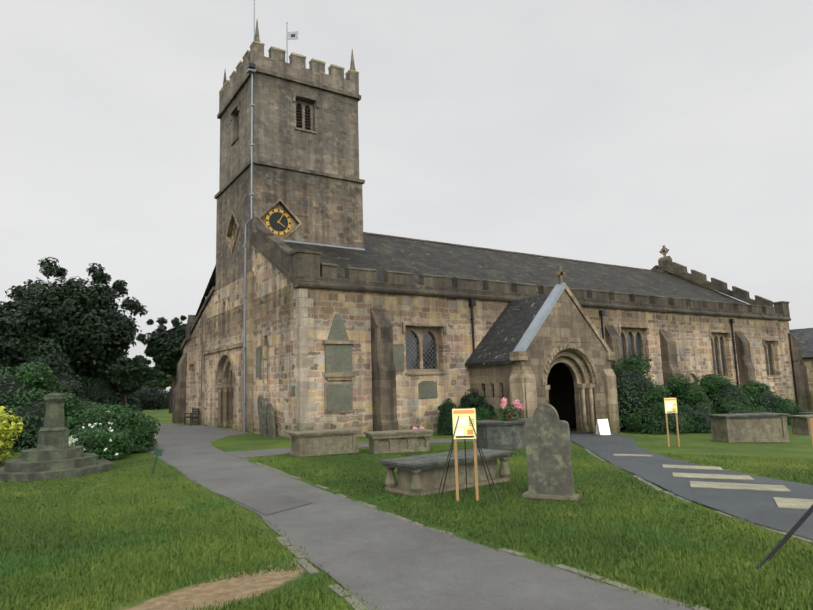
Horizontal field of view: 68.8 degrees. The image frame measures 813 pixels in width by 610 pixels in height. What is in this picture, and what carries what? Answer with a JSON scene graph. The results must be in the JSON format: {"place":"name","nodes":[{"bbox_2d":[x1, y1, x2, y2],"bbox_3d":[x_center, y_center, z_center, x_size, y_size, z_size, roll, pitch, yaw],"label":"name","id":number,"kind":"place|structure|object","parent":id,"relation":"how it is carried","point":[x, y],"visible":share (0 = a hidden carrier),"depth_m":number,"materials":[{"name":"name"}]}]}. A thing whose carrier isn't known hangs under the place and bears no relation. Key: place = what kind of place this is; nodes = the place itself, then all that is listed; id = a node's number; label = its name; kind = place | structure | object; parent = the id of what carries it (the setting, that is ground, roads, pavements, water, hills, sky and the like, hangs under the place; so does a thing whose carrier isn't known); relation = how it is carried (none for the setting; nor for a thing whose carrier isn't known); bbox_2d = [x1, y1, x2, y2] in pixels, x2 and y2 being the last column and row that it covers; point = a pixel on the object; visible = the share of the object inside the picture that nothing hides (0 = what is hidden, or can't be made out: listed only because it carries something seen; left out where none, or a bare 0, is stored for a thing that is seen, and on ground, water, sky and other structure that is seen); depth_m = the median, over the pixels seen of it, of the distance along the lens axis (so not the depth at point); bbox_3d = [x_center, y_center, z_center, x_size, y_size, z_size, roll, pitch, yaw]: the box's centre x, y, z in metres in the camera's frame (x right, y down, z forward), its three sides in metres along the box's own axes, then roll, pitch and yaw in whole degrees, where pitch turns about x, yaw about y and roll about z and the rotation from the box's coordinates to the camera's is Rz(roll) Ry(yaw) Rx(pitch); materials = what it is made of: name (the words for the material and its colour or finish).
{"place":"outdoors","nodes":[
{"label":"outdoors","id":0,"kind":"place"},
{"bbox_2d":[233,106,310,408],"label":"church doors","id":1,"kind":"structure","parent":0,"point":[301,128],"depth_m":29.09,"materials":[{"name":"brown wood"}]},
{"bbox_2d":[214,20,364,291],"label":"church tower","id":2,"kind":"structure","parent":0,"point":[312,181],"depth_m":28.73,"materials":[{"name":"grey stone"}]},
{"bbox_2d":[242,0,287,432],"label":"lightning rod","id":3,"kind":"object","parent":2,"relation":"attached to","point":[251,71],"visible":0.94,"depth_m":26.48,"materials":[{"name":"grey metal"}]},
{"bbox_2d":[219,40,358,92],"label":"church tower caps","id":4,"kind":"object","parent":2,"relation":"on","point":[295,54],"visible":0.25,"depth_m":29.40,"materials":[{"name":"beige stone"}]},
{"bbox_2d":[288,31,297,39],"bbox_3d":[-6.109,-14.493,31.952,0.550,0.450,0.020,-2,-8,4],"label":"flag","id":5,"kind":"object","parent":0,"point":[292,38],"visible":0.93,"depth_m":31.94,"materials":[{"name":"white fabric"}]},
{"bbox_2d":[0,408,812,609],"bbox_3d":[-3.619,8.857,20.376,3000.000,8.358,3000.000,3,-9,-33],"label":"lawn","id":6,"kind":"structure","parent":0,"point":[244,586],"depth_m":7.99,"materials":[{"name":"green plant"}]},
{"bbox_2d":[0,362,19,373],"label":"hedge","id":7,"kind":"object","parent":6,"relation":"on","point":[4,368],"depth_m":42.30,"materials":[{"name":"green plant"}]},
{"bbox_2d":[0,406,22,460],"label":"golden shrub","id":8,"kind":"object","parent":6,"relation":"on","point":[4,429],"visible":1,"depth_m":15.62,"materials":[{"name":"yellow plant"}]},
{"bbox_2d":[0,303,74,371],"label":"tree","id":9,"kind":"object","parent":6,"relation":"on","point":[24,337],"visible":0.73,"depth_m":45.61,"materials":[{"name":"green plant"}]},
{"bbox_2d":[0,362,81,448],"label":"green shrub","id":10,"kind":"object","parent":6,"relation":"on","point":[19,382],"visible":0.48,"depth_m":21.62,"materials":[{"name":"green plant"}]},
{"bbox_2d":[0,387,86,451],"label":"green shrub","id":11,"kind":"object","parent":6,"relation":"on","point":[31,412],"visible":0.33,"depth_m":19.83,"materials":[{"name":"green plant"}]},
{"bbox_2d":[0,393,112,481],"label":"memorial stepped pillar","id":12,"kind":"structure","parent":6,"relation":"on","point":[53,455],"depth_m":13.35,"materials":[{"name":"stone"}]},
{"bbox_2d":[24,351,88,398],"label":"hedge","id":13,"kind":"object","parent":6,"relation":"on","point":[56,364],"visible":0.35,"depth_m":44.69,"materials":[{"name":"green plant"}]},
{"bbox_2d":[54,379,89,404],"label":"green shrub","id":14,"kind":"object","parent":6,"relation":"on","point":[75,390],"visible":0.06,"depth_m":30.86,"materials":[{"name":"green plant"}]},
{"bbox_2d":[69,436,75,445],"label":"flower","id":15,"kind":"object","parent":6,"relation":"on","point":[70,440],"visible":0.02,"depth_m":15.74,"materials":[{"name":"white plant"}]},
{"bbox_2d":[0,257,147,377],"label":"tree","id":16,"kind":"object","parent":6,"relation":"on","point":[92,328],"visible":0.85,"depth_m":50.86,"materials":[{"name":"green plant"}]},
{"bbox_2d":[68,394,113,410],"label":"green shrub","id":17,"kind":"object","parent":6,"relation":"on","point":[89,405],"depth_m":24.08,"materials":[{"name":"green plant"}]},
{"bbox_2d":[69,423,135,459],"bbox_3d":[-8.444,3.786,16.255,1.856,1.123,1.696,-1,-8,-5],"label":"flowering shrub","id":18,"kind":"object","parent":6,"relation":"on","point":[102,443],"visible":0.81,"depth_m":15.91,"materials":[{"name":"green plant"}]},
{"bbox_2d":[74,367,143,413],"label":"hedge","id":19,"kind":"object","parent":6,"relation":"on","point":[100,389],"visible":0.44,"depth_m":49.95,"materials":[{"name":"green plant"}]},
{"bbox_2d":[69,405,160,452],"bbox_3d":[-8.919,3.836,18.126,2.510,1.565,2.332,3,-9,-33],"label":"flowering shrub","id":20,"kind":"object","parent":6,"relation":"on","point":[142,431],"visible":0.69,"depth_m":17.70,"materials":[{"name":"green plant"}]},
{"bbox_2d":[96,351,160,407],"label":"tree","id":21,"kind":"object","parent":6,"relation":"on","point":[124,375],"visible":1,"depth_m":50.20,"materials":[{"name":"green plant"}]},
{"bbox_2d":[106,403,153,443],"bbox_3d":[-9.798,4.141,20.095,2.314,1.619,2.228,3,-9,-33],"label":"green shrub","id":22,"kind":"object","parent":6,"relation":"on","point":[122,408],"visible":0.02,"depth_m":20.10,"materials":[{"name":"green plant"}]},
{"bbox_2d":[127,395,139,409],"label":"hedge","id":23,"kind":"object","parent":6,"relation":"on","point":[134,401],"depth_m":64.20,"materials":[{"name":"green plant"}]},
{"bbox_2d":[128,385,169,409],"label":"hedge","id":24,"kind":"object","parent":6,"relation":"on","point":[148,397],"visible":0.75,"depth_m":69.68,"materials":[{"name":"green plant"}]},
{"bbox_2d":[143,367,168,389],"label":"tree","id":25,"kind":"object","parent":6,"relation":"on","point":[153,383],"visible":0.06,"depth_m":156.87,"materials":[{"name":"green plant"}]},
{"bbox_2d":[151,448,162,474],"bbox_3d":[-5.523,3.490,13.035,0.180,0.660,0.044,13,-8,-1],"label":"small sign","id":26,"kind":"object","parent":6,"relation":"on","point":[157,452],"visible":0.79,"depth_m":13.05,"materials":[{"name":"green metal"}]},
{"bbox_2d":[136,315,186,412],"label":"tree","id":27,"kind":"object","parent":6,"relation":"on","point":[164,350],"visible":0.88,"depth_m":54.31,"materials":[{"name":"green plant"}]},
{"bbox_2d":[154,369,176,386],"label":"tree","id":28,"kind":"object","parent":6,"relation":"on","point":[165,379],"visible":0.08,"depth_m":133.98,"materials":[{"name":"green plant"}]},
{"bbox_2d":[164,382,176,408],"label":"hedge","id":29,"kind":"object","parent":6,"relation":"on","point":[168,397],"visible":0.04,"depth_m":76.53,"materials":[{"name":"green plant"}]},
{"bbox_2d":[184,408,198,425],"bbox_3d":[-11.751,6.093,32.473,0.470,0.920,1.500,3,-9,-33],"label":"bench","id":30,"kind":"object","parent":6,"relation":"on","point":[192,417],"visible":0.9,"depth_m":32.49,"materials":[{"name":"brown wood"}]},
{"bbox_2d":[257,394,267,435],"bbox_3d":[-5.738,4.440,23.613,0.100,1.782,0.620,-3,-6,-34],"label":"gravestone","id":31,"kind":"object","parent":6,"relation":"on","point":[262,416],"depth_m":23.49,"materials":[{"name":"grey stone"}]},
{"bbox_2d":[266,403,275,436],"bbox_3d":[-5.206,4.494,22.820,0.100,1.430,0.550,-3,-6,-34],"label":"gravestone","id":32,"kind":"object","parent":6,"relation":"on","point":[270,420],"depth_m":22.70,"materials":[{"name":"grey stone"}]},
{"bbox_2d":[287,428,361,456],"bbox_3d":[-2.245,3.784,16.271,1.850,0.670,0.850,2,-9,-28],"label":"chest tomb","id":33,"kind":"object","parent":6,"relation":"on","point":[324,442],"visible":0.98,"depth_m":15.98,"materials":[{"name":"stone"}]},
{"bbox_2d":[361,449,433,454],"bbox_3d":[-0.179,4.044,16.369,2.157,0.038,0.960,1,-8,-18],"label":"tomb base","id":34,"kind":"object","parent":6,"relation":"on","point":[391,453],"visible":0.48,"depth_m":16.07,"materials":[{"name":"stone"}]},
{"bbox_2d":[364,429,433,453],"bbox_3d":[-0.207,3.793,16.406,1.800,0.610,0.800,1,-8,-18],"label":"chest tomb","id":35,"kind":"object","parent":6,"relation":"on","point":[400,441],"visible":0.98,"depth_m":16.16,"materials":[{"name":"stone"}]},
{"bbox_2d":[437,398,456,434],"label":"bush","id":36,"kind":"object","parent":6,"relation":"on","point":[445,421],"visible":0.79,"depth_m":23.15,"materials":[{"name":"green plant"}]},
{"bbox_2d":[387,482,506,496],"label":"worn ground","id":37,"kind":"structure","parent":6,"relation":"on","point":[412,496],"depth_m":9.94,"materials":[{"name":"soil"}]},
{"bbox_2d":[379,448,513,496],"bbox_3d":[0.761,2.963,10.529,2.350,0.570,0.950,4,-10,-37],"label":"table tomb","id":38,"kind":"object","parent":37,"relation":"on","point":[423,474],"visible":0.96,"depth_m":10.15,"materials":[{"name":"stone"}]},
{"bbox_2d":[435,408,501,505],"bbox_3d":[0.935,2.454,9.367,1.015,1.650,1.266,-2,-8,5],"label":"info board","id":39,"kind":"object","parent":6,"relation":"on","point":[464,424],"visible":0.9,"depth_m":9.19,"materials":[{"name":"yellow wood"}]},
{"bbox_2d":[458,387,494,417],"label":"porch shrub","id":40,"kind":"object","parent":6,"relation":"on","point":[476,401],"visible":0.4,"depth_m":23.80,"materials":[{"name":"green plant"}]},
{"bbox_2d":[188,198,781,433],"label":"church dressings","id":41,"kind":"structure","parent":6,"relation":"on","point":[522,383],"depth_m":25.25,"materials":[{"name":"brown stone"}]},
{"bbox_2d":[232,209,290,239],"bbox_3d":[-7.289,-3.687,28.172,3.775,1.260,1.129,-6,-9,29],"label":"clock","id":42,"kind":"object","parent":41,"relation":"attached to","point":[274,219],"visible":0.54,"depth_m":27.42,"materials":[{"name":"black"}]},
{"bbox_2d":[232,209,290,243],"bbox_3d":[-7.290,-3.689,28.159,3.775,1.240,1.102,-6,-9,29],"label":"clock face","id":43,"kind":"object","parent":42,"relation":"attached to","point":[285,214],"visible":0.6,"depth_m":27.45,"materials":[{"name":"brown metal"}]},
{"bbox_2d":[476,407,494,420],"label":"low shrub","id":44,"kind":"object","parent":6,"relation":"on","point":[483,413],"visible":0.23,"depth_m":22.84,"materials":[{"name":"green plant"}]},
{"bbox_2d":[183,246,795,438],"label":"rubble church walls","id":45,"kind":"structure","parent":6,"relation":"on","point":[274,308],"depth_m":25.10,"materials":[{"name":"beige stone"}]},
{"bbox_2d":[293,288,314,430],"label":"corner quoins","id":46,"kind":"object","parent":45,"relation":"attached to","point":[304,342],"visible":0.79,"depth_m":21.45,"materials":[{"name":"beige stone"}]},
{"bbox_2d":[256,314,437,410],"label":"wall plaques","id":47,"kind":"object","parent":45,"relation":"attached to","point":[338,357],"visible":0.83,"depth_m":22.16,"materials":[{"name":"grey stone"}]},
{"bbox_2d":[195,234,748,316],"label":"church roof","id":48,"kind":"structure","parent":45,"relation":"on","point":[381,254],"depth_m":34.19,"materials":[{"name":"grey stone"}]},
{"bbox_2d":[181,226,790,349],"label":"church parapets","id":49,"kind":"object","parent":45,"relation":"on","point":[305,268],"visible":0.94,"depth_m":27.11,"materials":[{"name":"stone"}]},
{"bbox_2d":[405,331,773,397],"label":"windows","id":50,"kind":"structure","parent":45,"relation":"in","point":[412,356],"depth_m":24.91,"materials":[{"name":"grey glass"}]},
{"bbox_2d":[172,308,812,430],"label":"buttresses","id":51,"kind":"structure","parent":6,"relation":"on","point":[384,405],"depth_m":30.82,"materials":[{"name":"brown stone"}]},
{"bbox_2d":[476,418,532,449],"bbox_3d":[2.974,3.755,17.119,2.000,0.850,1.000,1,-8,-18],"label":"chest tomb","id":52,"kind":"object","parent":6,"relation":"on","point":[498,435],"visible":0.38,"depth_m":16.67,"materials":[{"name":"stone"}]},
{"bbox_2d":[494,397,523,420],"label":"potted flowers","id":53,"kind":"object","parent":52,"relation":"on","point":[508,415],"visible":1,"depth_m":17.05,"materials":[{"name":"green plant"}]},
{"bbox_2d":[209,433,812,609],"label":"path edging stones","id":54,"kind":"object","parent":6,"relation":"on","point":[309,568],"visible":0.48,"depth_m":6.23,"materials":[{"name":"grey stone"}]},
{"bbox_2d":[469,290,610,432],"bbox_3d":[5.778,3.033,25.542,5.300,7.000,3.200,3,-9,-33],"label":"porch","id":55,"kind":"object","parent":6,"relation":"on","point":[565,322],"visible":0.46,"depth_m":24.58,"materials":[{"name":"beige stone"}]},
{"bbox_2d":[465,292,550,365],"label":"porch roof","id":56,"kind":"structure","parent":55,"relation":"on","point":[500,340],"depth_m":25.16,"materials":[{"name":"grey stone"}]},
{"bbox_2d":[524,404,573,495],"bbox_3d":[2.205,2.333,9.213,0.680,1.585,0.114,-6,-7,28],"label":"gravestone","id":57,"kind":"object","parent":6,"relation":"on","point":[548,453],"visible":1,"depth_m":9.16,"materials":[{"name":"grey stone"}]},
{"bbox_2d":[522,491,580,500],"bbox_3d":[2.235,2.991,9.142,0.840,0.160,0.280,-6,-9,28],"label":"gravestone base","id":58,"kind":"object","parent":6,"relation":"on","point":[527,494],"depth_m":9.03,"materials":[{"name":"grey stone"}]},
{"bbox_2d":[519,495,586,501],"bbox_3d":[2.213,2.965,9.132,1.017,0.006,0.560,-6,-9,29],"label":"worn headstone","id":59,"kind":"object","parent":6,"relation":"on","point":[548,499],"visible":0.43,"depth_m":9.01,"materials":[{"name":"stone"}]},
{"bbox_2d":[574,352,671,432],"bbox_3d":[9.971,4.140,27.335,4.980,3.912,4.161,3,-9,-33],"label":"porch shrub","id":60,"kind":"object","parent":6,"relation":"on","point":[637,390],"visible":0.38,"depth_m":26.18,"materials":[{"name":"green plant"}]},
{"bbox_2d":[624,401,695,433],"bbox_3d":[10.722,4.863,25.317,2.878,1.551,2.601,3,-9,-33],"label":"porch shrub","id":61,"kind":"object","parent":6,"relation":"on","point":[652,419],"visible":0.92,"depth_m":24.57,"materials":[{"name":"green plant"}]},
{"bbox_2d":[664,398,679,446],"bbox_3d":[7.998,3.655,17.860,0.360,1.700,0.051,-2,-8,2],"label":"info board","id":62,"kind":"object","parent":6,"relation":"on","point":[670,404],"visible":0.94,"depth_m":17.90,"materials":[{"name":"yellow wood"}]},
{"bbox_2d":[662,374,715,413],"bbox_3d":[13.475,4.816,29.119,3.285,2.882,3.209,-2,-8,1],"label":"shrub","id":63,"kind":"object","parent":6,"relation":"on","point":[687,392],"visible":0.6,"depth_m":28.27,"materials":[{"name":"green plant"}]},
{"bbox_2d":[570,433,812,539],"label":"porch path","id":64,"kind":"structure","parent":6,"relation":"on","point":[753,506],"depth_m":9.82,"materials":[{"name":"grey asphalt"}]},
{"bbox_2d":[596,419,610,434],"bbox_3d":[7.789,4.868,23.552,0.440,0.670,0.420,-1,-8,-8],"label":"white sign","id":65,"kind":"object","parent":64,"relation":"on","point":[602,427],"visible":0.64,"depth_m":23.47,"materials":[{"name":"white paint"}]},
{"bbox_2d":[613,454,812,509],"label":"paving slabs","id":66,"kind":"structure","parent":64,"relation":"on","point":[795,503],"depth_m":9.86,"materials":[{"name":"stone"}]},
{"bbox_2d":[675,404,711,432],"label":"porch shrub","id":67,"kind":"object","parent":6,"relation":"on","point":[700,417],"visible":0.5,"depth_m":25.48,"materials":[{"name":"green plant"}]},
{"bbox_2d":[694,374,756,413],"bbox_3d":[16.695,5.079,30.988,3.603,2.992,3.492,3,-9,-33],"label":"shrub","id":68,"kind":"object","parent":6,"relation":"on","point":[718,391],"visible":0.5,"depth_m":30.35,"materials":[{"name":"green plant"}]},
{"bbox_2d":[720,404,770,413],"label":"shrub","id":69,"kind":"object","parent":6,"relation":"on","point":[729,409],"visible":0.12,"depth_m":28.33,"materials":[{"name":"green plant"}]},
{"bbox_2d":[710,440,780,442],"bbox_3d":[11.714,4.649,20.221,2.504,0.103,1.293,-1,-8,-5],"label":"tomb base","id":70,"kind":"object","parent":6,"relation":"on","point":[752,442],"visible":0.43,"depth_m":19.73,"materials":[{"name":"stone"}]},
{"bbox_2d":[707,412,789,442],"bbox_3d":[11.721,4.230,20.337,2.300,0.970,1.050,-1,-8,-5],"label":"tomb chest","id":71,"kind":"object","parent":6,"relation":"on","point":[752,427],"visible":0.96,"depth_m":19.94,"materials":[{"name":"stone"}]},
{"bbox_2d":[740,380,796,424],"bbox_3d":[19.580,5.527,32.950,3.284,2.710,3.272,3,-9,-33],"label":"shrub","id":72,"kind":"object","parent":6,"relation":"on","point":[765,398],"visible":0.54,"depth_m":32.17,"materials":[{"name":"green plant"}]},
{"bbox_2d":[756,504,812,570],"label":"sign easel legs","id":73,"kind":"object","parent":6,"relation":"on","point":[789,533],"visible":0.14,"depth_m":5.49,"materials":[{"name":"black metal"}]},
{"bbox_2d":[774,394,805,424],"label":"shrub","id":74,"kind":"object","parent":6,"relation":"on","point":[799,408],"visible":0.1,"depth_m":34.14,"materials":[{"name":"green plant"}]},
{"bbox_2d":[788,414,812,434],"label":"tomb chest","id":75,"kind":"object","parent":6,"relation":"on","point":[800,424],"visible":0.77,"depth_m":24.55,"materials":[{"name":"stone"}]},
{"bbox_2d":[802,359,812,404],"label":"house walls","id":76,"kind":"structure","parent":6,"relation":"on","point":[808,363],"depth_m":49.12,"materials":[{"name":"beige stone"}]},
{"bbox_2d":[789,328,812,358],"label":"house roof","id":77,"kind":"structure","parent":76,"relation":"on","point":[803,337],"depth_m":51.38,"materials":[{"name":"grey stone"}]},
{"bbox_2d":[809,418,812,444],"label":"sign post","id":78,"kind":"object","parent":6,"relation":"on","point":[811,423],"visible":1,"depth_m":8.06,"materials":[{"name":"brown wood"}]},
{"bbox_2d":[0,0,812,390],"label":"sky","id":79,"kind":"structure","parent":0,"point":[613,132],"materials":[{"name":"white"}]},
{"bbox_2d":[141,423,693,609],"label":"path","id":80,"kind":"structure","parent":0,"point":[374,557],"depth_m":6.21,"materials":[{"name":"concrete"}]},
{"bbox_2d":[222,487,312,514],"bbox_3d":[-2.253,3.136,9.602,0.900,0.002,2.400,3,-9,-33],"label":"path patch","id":81,"kind":"object","parent":80,"relation":"on","point":[264,501],"visible":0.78,"depth_m":9.47,"materials":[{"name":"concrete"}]},
{"bbox_2d":[281,239,564,351],"bbox_3d":[9.072,-3.621,35.299,36.300,14.401,14.190,3,-9,-33],"label":"roof flashing","id":82,"kind":"object","parent":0,"point":[527,338],"visible":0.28,"depth_m":23.98,"materials":[{"name":"grey metal"}]},
{"bbox_2d":[296,104,587,433],"bbox_3d":[0.039,-2.060,26.391,16.736,16.460,5.198,-2,-8,2],"label":"dark opening","id":83,"kind":"object","parent":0,"point":[560,382],"visible":0.15,"depth_m":27.42,"materials":[{"name":"black"}]},
{"bbox_2d":[200,34,738,414],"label":"drainpipes","id":84,"kind":"object","parent":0,"point":[472,302],"visible":0.5,"depth_m":30.48,"materials":[{"name":"black metal"}]},
{"bbox_2d":[799,412,812,414],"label":"lid","id":85,"kind":"object","parent":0,"point":[804,413],"visible":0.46,"depth_m":28.85,"materials":[{"name":"stone"}]}
]}

